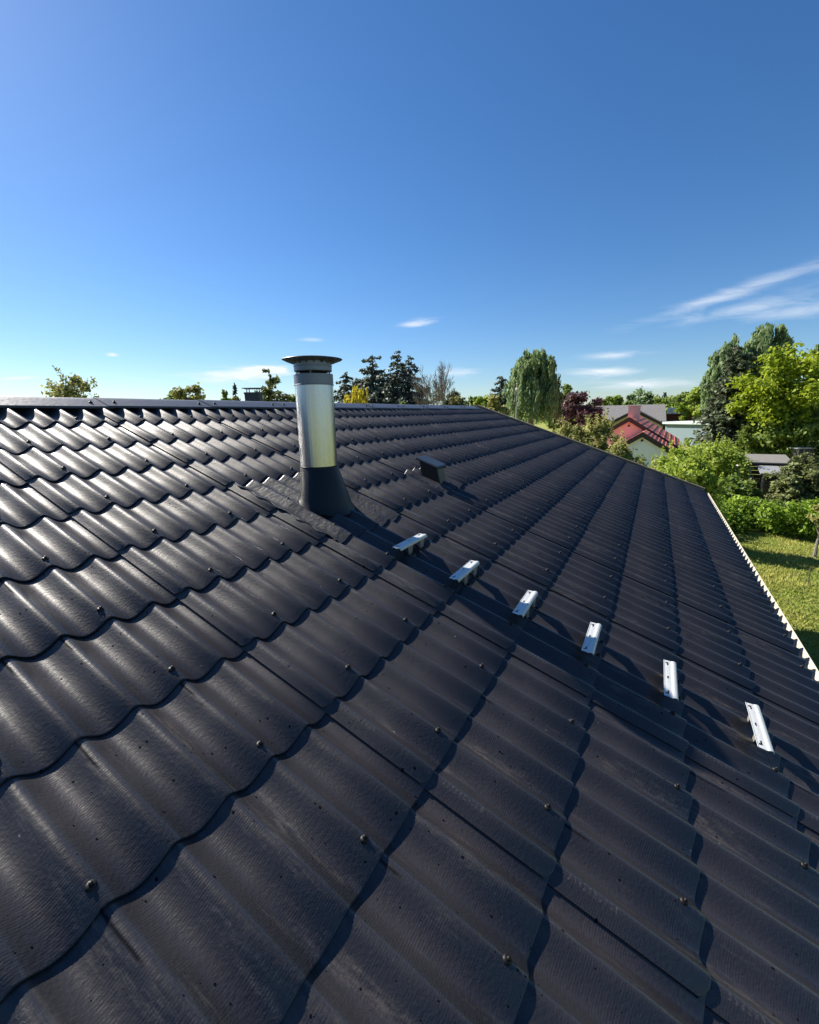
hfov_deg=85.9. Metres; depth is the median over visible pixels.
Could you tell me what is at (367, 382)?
spruce tree
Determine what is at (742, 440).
shrub
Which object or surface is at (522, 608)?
roof step
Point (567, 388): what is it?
tree
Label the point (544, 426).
ground
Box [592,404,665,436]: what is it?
house
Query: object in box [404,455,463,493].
roof vent
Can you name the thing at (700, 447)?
fruit bush
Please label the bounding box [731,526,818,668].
lawn grass
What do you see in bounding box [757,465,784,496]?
wood shelter
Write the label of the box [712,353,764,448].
spruce tree
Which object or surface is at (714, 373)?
birch tree
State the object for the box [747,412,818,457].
shrub
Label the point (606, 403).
tree
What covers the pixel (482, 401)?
tree
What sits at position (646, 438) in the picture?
house
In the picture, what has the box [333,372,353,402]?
spruce tree
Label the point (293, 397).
tree
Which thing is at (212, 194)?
sky
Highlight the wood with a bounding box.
[523,403,592,423]
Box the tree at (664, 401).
[655,394,681,406]
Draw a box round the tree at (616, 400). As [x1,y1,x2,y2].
[605,395,632,404]
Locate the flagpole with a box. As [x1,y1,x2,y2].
[514,383,517,418]
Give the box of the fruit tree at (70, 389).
[40,365,98,397]
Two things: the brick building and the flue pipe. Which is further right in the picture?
the brick building
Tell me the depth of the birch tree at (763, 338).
55.87 m
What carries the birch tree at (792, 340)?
on the ground at (544, 426)
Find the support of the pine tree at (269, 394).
on the ground at (544, 426)
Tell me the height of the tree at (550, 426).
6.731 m
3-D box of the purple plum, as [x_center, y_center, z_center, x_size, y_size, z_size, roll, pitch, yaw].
[19.736,-10.462,51.221,6.110,7.582,5.872,6,14,28]
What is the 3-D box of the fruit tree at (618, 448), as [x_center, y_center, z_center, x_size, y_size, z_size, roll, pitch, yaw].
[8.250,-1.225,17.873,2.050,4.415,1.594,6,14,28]
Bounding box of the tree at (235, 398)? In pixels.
[231,396,240,400]
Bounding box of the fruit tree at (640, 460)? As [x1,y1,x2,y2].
[631,456,657,468]
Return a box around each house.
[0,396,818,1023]
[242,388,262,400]
[591,405,679,466]
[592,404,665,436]
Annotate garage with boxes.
[662,421,718,444]
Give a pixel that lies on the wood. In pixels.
(538, 422)
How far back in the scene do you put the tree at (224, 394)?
53.31 m
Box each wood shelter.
[742,454,791,488]
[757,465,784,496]
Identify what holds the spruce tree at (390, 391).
on the ground at (544, 426)
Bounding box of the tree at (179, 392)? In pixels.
[168,382,205,399]
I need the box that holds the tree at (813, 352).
[792,344,818,429]
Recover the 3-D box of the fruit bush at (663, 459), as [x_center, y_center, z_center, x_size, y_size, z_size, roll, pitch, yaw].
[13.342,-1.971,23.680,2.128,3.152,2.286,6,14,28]
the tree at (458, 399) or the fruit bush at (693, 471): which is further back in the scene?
the tree at (458, 399)
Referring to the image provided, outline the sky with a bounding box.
[0,0,818,405]
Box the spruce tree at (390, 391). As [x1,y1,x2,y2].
[376,351,419,404]
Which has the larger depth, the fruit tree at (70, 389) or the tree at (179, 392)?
the tree at (179, 392)
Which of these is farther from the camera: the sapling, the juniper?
the juniper
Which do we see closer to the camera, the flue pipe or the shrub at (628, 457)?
the flue pipe
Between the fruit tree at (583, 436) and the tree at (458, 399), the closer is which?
the fruit tree at (583, 436)
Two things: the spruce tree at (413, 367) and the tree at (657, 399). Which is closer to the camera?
the spruce tree at (413, 367)
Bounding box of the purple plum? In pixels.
[554,389,604,438]
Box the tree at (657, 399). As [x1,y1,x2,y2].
[652,394,668,404]
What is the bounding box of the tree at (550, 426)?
[546,407,562,432]
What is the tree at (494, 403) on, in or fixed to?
on the ground at (544, 426)
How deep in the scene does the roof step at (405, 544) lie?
3.21 m
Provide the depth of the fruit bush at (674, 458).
21.58 m
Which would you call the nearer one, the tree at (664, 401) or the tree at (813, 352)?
the tree at (813, 352)
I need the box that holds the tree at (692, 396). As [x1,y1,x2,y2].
[673,386,710,420]
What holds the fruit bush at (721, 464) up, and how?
on the ground at (544, 426)
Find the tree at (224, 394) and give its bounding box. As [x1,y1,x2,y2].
[220,389,231,399]
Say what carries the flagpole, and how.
on the ground at (544, 426)
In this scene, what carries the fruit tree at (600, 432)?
on the ground at (544, 426)
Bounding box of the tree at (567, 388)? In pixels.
[553,383,573,432]
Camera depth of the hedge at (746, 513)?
17.19 m
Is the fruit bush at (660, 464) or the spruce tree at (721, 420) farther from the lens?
the spruce tree at (721, 420)
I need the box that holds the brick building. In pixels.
[664,408,693,429]
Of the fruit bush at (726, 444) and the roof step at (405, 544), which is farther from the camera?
the fruit bush at (726, 444)
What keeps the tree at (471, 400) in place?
on the ground at (544, 426)
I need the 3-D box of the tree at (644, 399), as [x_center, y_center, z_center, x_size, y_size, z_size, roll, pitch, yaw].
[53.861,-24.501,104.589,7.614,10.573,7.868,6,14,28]
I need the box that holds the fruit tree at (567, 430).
[554,416,579,440]
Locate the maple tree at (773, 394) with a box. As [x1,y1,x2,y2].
[724,341,818,451]
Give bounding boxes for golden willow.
[343,381,368,403]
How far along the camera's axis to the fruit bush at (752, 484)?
21.41 m
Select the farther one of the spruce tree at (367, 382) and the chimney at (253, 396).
the spruce tree at (367, 382)
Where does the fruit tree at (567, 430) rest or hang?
on the ground at (544, 426)
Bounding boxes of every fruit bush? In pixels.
[649,446,672,469]
[653,460,673,472]
[654,437,702,463]
[656,454,686,474]
[660,437,732,525]
[687,440,720,475]
[701,432,755,481]
[710,438,750,477]
[722,473,753,499]
[741,478,763,498]
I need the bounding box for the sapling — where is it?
[806,503,818,556]
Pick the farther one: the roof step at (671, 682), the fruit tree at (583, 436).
the fruit tree at (583, 436)
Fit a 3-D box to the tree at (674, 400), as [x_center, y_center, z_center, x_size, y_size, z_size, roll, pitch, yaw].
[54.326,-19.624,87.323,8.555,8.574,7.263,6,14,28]
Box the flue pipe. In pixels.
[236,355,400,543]
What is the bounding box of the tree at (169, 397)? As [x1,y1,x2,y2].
[160,390,177,399]
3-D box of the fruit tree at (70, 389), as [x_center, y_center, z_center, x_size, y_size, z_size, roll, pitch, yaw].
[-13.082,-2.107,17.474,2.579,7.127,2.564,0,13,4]
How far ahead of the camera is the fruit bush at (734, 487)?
20.21 m
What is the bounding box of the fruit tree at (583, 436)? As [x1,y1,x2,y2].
[571,414,592,443]
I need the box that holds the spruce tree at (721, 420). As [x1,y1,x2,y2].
[683,344,764,446]
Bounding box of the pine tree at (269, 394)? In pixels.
[254,368,291,401]
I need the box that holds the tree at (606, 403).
[595,398,611,405]
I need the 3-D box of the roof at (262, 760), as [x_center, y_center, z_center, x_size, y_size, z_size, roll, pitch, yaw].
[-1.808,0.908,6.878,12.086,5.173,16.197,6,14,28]
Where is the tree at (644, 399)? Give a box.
[623,386,654,404]
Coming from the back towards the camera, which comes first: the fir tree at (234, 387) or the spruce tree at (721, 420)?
the fir tree at (234, 387)
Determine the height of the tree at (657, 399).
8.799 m
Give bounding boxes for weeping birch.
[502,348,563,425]
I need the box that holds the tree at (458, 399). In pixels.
[449,395,468,405]
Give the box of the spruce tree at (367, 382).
[349,355,391,403]
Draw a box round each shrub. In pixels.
[603,449,648,465]
[734,421,767,453]
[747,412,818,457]
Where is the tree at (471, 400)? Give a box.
[465,396,480,405]
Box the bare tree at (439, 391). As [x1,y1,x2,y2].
[410,361,458,404]
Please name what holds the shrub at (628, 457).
on the ground at (544, 426)
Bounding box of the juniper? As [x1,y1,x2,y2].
[759,451,818,514]
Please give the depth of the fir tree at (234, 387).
59.41 m
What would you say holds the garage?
on the ground at (544, 426)
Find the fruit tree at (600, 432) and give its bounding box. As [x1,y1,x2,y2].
[583,408,619,450]
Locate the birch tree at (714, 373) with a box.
[697,333,752,410]
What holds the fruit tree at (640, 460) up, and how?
on the ground at (544, 426)
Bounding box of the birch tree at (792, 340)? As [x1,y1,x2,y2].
[779,324,795,358]
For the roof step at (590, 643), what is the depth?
2.71 m
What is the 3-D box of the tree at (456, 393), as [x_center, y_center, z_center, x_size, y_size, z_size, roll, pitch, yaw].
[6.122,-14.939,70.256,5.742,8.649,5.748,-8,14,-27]
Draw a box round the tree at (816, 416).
[798,409,818,456]
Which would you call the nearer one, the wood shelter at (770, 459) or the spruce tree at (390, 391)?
the wood shelter at (770, 459)
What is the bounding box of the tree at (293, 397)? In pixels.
[290,394,295,401]
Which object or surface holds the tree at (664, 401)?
on the ground at (544, 426)
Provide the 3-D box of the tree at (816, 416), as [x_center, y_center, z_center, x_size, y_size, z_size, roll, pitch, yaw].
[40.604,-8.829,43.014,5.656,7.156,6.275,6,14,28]
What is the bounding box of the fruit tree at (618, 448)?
[605,428,637,459]
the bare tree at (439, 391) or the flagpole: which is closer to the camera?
the flagpole
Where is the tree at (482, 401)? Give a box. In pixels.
[473,394,490,406]
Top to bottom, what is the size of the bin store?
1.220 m
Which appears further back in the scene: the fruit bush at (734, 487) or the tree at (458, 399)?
the tree at (458, 399)
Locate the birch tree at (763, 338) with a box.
[742,321,795,380]
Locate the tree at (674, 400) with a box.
[665,391,700,413]
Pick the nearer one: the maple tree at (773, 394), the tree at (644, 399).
the maple tree at (773, 394)
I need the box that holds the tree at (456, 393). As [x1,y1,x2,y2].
[434,391,468,405]
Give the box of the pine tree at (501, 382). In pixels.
[489,375,524,421]
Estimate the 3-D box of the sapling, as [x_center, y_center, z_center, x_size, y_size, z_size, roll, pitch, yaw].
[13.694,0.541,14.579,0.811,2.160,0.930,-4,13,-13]
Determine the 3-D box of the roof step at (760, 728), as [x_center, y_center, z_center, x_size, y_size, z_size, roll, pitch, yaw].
[1.909,1.197,2.384,0.123,0.081,0.409,27,23,22]
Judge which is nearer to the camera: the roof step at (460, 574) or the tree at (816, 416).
the roof step at (460, 574)
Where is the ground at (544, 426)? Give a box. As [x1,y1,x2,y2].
[535,420,818,670]
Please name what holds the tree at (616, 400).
on the ground at (544, 426)
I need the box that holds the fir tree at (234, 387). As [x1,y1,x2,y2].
[232,383,237,396]
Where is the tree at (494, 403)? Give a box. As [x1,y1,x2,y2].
[486,394,510,415]
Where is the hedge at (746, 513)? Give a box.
[716,494,818,539]
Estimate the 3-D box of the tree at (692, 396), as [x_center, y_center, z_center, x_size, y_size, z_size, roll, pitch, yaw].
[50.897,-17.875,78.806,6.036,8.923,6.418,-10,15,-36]
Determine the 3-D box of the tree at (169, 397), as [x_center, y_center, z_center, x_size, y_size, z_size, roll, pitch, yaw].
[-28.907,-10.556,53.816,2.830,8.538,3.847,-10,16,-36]
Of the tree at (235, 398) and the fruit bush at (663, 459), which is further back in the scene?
the tree at (235, 398)
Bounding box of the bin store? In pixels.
[789,447,815,460]
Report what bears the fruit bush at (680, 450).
on the ground at (544, 426)
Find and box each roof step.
[393,533,426,556]
[449,560,479,586]
[512,590,538,620]
[581,622,603,656]
[664,660,681,699]
[745,702,774,753]
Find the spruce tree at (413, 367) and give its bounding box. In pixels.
[396,355,433,404]
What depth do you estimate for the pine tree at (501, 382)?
61.99 m

